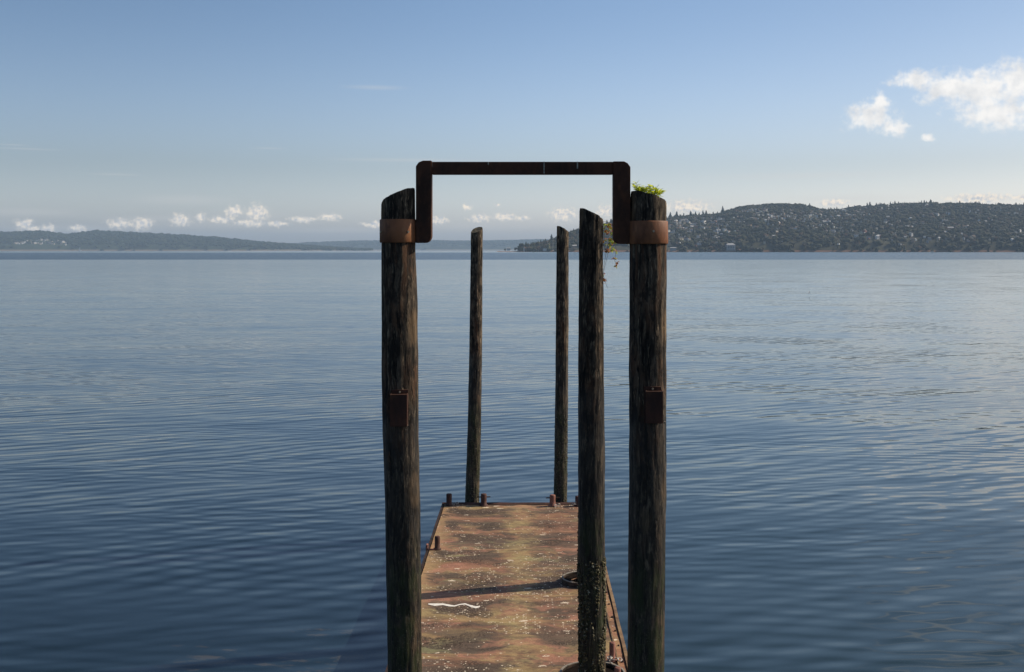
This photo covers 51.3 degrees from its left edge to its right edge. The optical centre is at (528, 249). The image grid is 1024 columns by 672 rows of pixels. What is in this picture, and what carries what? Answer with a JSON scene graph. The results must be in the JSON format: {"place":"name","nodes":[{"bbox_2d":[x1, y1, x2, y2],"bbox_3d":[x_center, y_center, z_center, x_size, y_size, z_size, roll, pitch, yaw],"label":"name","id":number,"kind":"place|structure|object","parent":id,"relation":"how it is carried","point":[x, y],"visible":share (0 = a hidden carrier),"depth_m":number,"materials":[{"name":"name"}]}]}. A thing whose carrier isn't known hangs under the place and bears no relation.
{"place":"outdoors","nodes":[
{"label":"outdoors","id":0,"kind":"place"},
{"bbox_2d":[0,235,379,250],"bbox_3d":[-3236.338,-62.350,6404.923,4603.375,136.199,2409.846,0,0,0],"label":"hill","id":1,"kind":"structure","parent":0,"point":[52,247],"depth_m":6218.16,"materials":[{"name":"plant"}]},
{"bbox_2d":[0,229,372,250],"bbox_3d":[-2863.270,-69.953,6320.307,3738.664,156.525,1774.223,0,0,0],"label":"forest","id":2,"kind":"object","parent":1,"relation":"on","point":[120,237],"visible":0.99,"depth_m":6579.20,"materials":[{"name":"green plant"}]},
{"bbox_2d":[333,242,524,249],"bbox_3d":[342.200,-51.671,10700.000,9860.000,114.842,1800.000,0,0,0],"label":"hill","id":3,"kind":"structure","parent":0,"point":[458,247],"depth_m":9858.84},
{"bbox_2d":[288,239,546,248],"bbox_3d":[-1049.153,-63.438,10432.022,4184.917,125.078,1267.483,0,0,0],"label":"forest","id":4,"kind":"object","parent":3,"relation":"on","point":[353,243],"visible":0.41,"depth_m":10378.76,"materials":[{"name":"green plant"}]},
{"bbox_2d":[0,250,1023,671],"bbox_3d":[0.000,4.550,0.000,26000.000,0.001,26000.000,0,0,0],"label":"water","id":5,"kind":"structure","parent":0,"point":[190,460],"depth_m":24.43,"materials":[{"name":"blue liquid"}]},
{"bbox_2d":[381,188,421,671],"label":"timber pile","id":6,"kind":"object","parent":5,"relation":"in","point":[399,360],"visible":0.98,"depth_m":8.38,"materials":[{"name":"brown wood"}]},
{"bbox_2d":[390,389,407,426],"bbox_3d":[-1.009,1.239,8.327,0.136,0.288,0.120,0,0,-3],"label":"steel pocket","id":7,"kind":"object","parent":6,"relation":"attached to","point":[398,408],"visible":1,"depth_m":8.27,"materials":[{"name":"brown metal"}]},
{"bbox_2d":[380,161,667,243],"bbox_3d":[-0.037,-0.377,8.496,2.298,0.661,0.328,0,0,0],"label":"gate frame","id":8,"kind":"object","parent":6,"relation":"attached to","point":[419,229],"visible":0.98,"depth_m":8.45,"materials":[{"name":"metal"}]},
{"bbox_2d":[465,227,482,501],"bbox_3d":[-0.897,2.889,17.150,0.322,6.522,0.237,0,0,0],"label":"timber pile","id":9,"kind":"object","parent":5,"relation":"in","point":[472,486],"visible":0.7,"depth_m":17.06,"materials":[{"name":"brown wood"}]},
{"bbox_2d":[385,493,627,671],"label":"floating deck","id":10,"kind":"structure","parent":5,"relation":"on","point":[499,588],"depth_m":12.47,"materials":[{"name":"metal"}]},
{"bbox_2d":[554,226,568,501],"bbox_3d":[0.514,2.882,17.149,0.264,6.536,0.236,0,0,0],"label":"timber pile","id":11,"kind":"object","parent":5,"relation":"in","point":[561,389],"visible":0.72,"depth_m":17.06,"materials":[{"name":"brown wood"}]},
{"bbox_2d":[576,513,577,581],"bbox_3d":[0.711,2.982,12.851,0.306,6.336,0.272,0,0,0],"label":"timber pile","id":12,"kind":"object","parent":5,"relation":"in","point":[577,553],"visible":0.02,"depth_m":12.85,"materials":[{"name":"brown wood"}]},
{"bbox_2d":[577,208,606,671],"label":"timber pile","id":13,"kind":"object","parent":5,"relation":"in","point":[591,597],"visible":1,"depth_m":9.85,"materials":[{"name":"brown wood"}]},
{"bbox_2d":[603,221,618,285],"bbox_3d":[0.766,0.035,9.941,0.169,0.642,0.153,0,0,14],"label":"climbing vine","id":14,"kind":"object","parent":13,"relation":"hanging from","point":[609,227],"visible":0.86,"depth_m":9.93,"materials":[{"name":"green plant"}]},
{"bbox_2d":[627,190,666,671],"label":"timber pile","id":15,"kind":"object","parent":5,"relation":"in","point":[647,450],"visible":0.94,"depth_m":8.38,"materials":[{"name":"brown wood"}]},
{"bbox_2d":[632,181,664,196],"bbox_3d":[0.954,-0.473,8.508,0.294,0.167,0.180,0,0,0],"label":"leafy weed","id":16,"kind":"object","parent":15,"relation":"on","point":[653,190],"visible":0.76,"depth_m":8.48,"materials":[{"name":"green plant"}]},
{"bbox_2d":[644,386,664,423],"bbox_3d":[0.988,1.214,8.322,0.166,0.288,0.130,0,0,0],"label":"steel pocket","id":17,"kind":"object","parent":15,"relation":"attached to","point":[653,404],"visible":1,"depth_m":8.26,"materials":[{"name":"brown metal"}]},
{"bbox_2d":[0,0,1023,242],"label":"sky","id":18,"kind":"structure","parent":0,"point":[279,121],"materials":[{"name":"blue"}]},
{"bbox_2d":[497,205,1023,251],"bbox_3d":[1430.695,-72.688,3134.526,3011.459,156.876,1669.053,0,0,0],"label":"hill","id":19,"kind":"structure","parent":0,"point":[799,246],"depth_m":2488.39,"materials":[{"name":"green plant"}]},
{"bbox_2d":[725,243,734,250],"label":"shore hall","id":20,"kind":"structure","parent":19,"relation":"on","point":[730,246],"depth_m":2492.00,"materials":[{"name":"grey"}]},
{"bbox_2d":[517,201,1023,251],"bbox_3d":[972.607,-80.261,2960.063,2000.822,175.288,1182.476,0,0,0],"label":"forest","id":21,"kind":"object","parent":19,"relation":"on","point":[930,225],"visible":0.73,"depth_m":2714.76,"materials":[{"name":"green plant"}]},
{"bbox_2d":[672,205,1023,246],"bbox_3d":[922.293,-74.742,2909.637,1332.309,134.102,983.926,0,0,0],"label":"distant houses","id":22,"kind":"structure","parent":19,"relation":"on","point":[963,238],"depth_m":2887.93,"materials":[{"name":"white"}]}
]}

